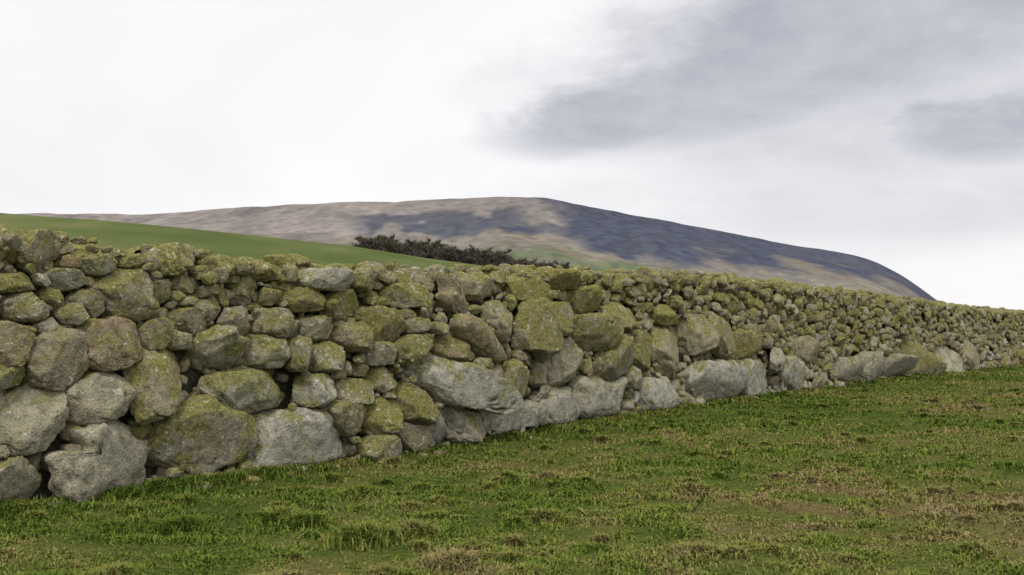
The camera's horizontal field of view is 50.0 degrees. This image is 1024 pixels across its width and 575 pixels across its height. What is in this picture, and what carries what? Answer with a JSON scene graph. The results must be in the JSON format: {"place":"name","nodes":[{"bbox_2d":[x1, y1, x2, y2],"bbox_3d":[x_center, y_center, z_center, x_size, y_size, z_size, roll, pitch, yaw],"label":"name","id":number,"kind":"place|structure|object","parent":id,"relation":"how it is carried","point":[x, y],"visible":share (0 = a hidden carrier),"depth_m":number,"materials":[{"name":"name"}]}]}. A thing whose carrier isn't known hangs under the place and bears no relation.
{"place":"outdoors","nodes":[
{"label":"outdoors","id":0,"kind":"place"},
{"bbox_2d":[19,197,935,300],"bbox_3d":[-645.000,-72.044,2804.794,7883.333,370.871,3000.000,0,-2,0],"label":"hill","id":1,"kind":"structure","parent":0,"point":[552,230],"depth_m":2561.10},
{"bbox_2d":[0,213,1023,574],"bbox_3d":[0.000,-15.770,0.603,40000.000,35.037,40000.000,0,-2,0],"label":"ground","id":2,"kind":"structure","parent":0,"point":[132,235],"depth_m":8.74,"materials":[{"name":"green plant"}]},
{"bbox_2d":[352,232,571,268],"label":"woodland","id":3,"kind":"object","parent":2,"relation":"on","point":[434,250],"visible":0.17,"depth_m":383.35,"materials":[{"name":"green plant"}]},
{"bbox_2d":[0,224,1023,505],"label":"dry stone wall","id":4,"kind":"structure","parent":2,"relation":"on","point":[78,374],"depth_m":10.40,"materials":[{"name":"grey stone"}]},
{"bbox_2d":[3,261,1009,501],"bbox_3d":[11.562,1.461,29.810,0.686,2.058,70.000,-1,-3,34],"label":"hearting","id":5,"kind":"object","parent":4,"relation":"in","point":[194,377],"visible":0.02,"depth_m":9.80,"materials":[{"name":"grey stone"}]},
{"bbox_2d":[0,0,1023,309],"label":"sky","id":6,"kind":"structure","parent":0,"point":[888,133],"materials":[{"name":"white"}]}
]}

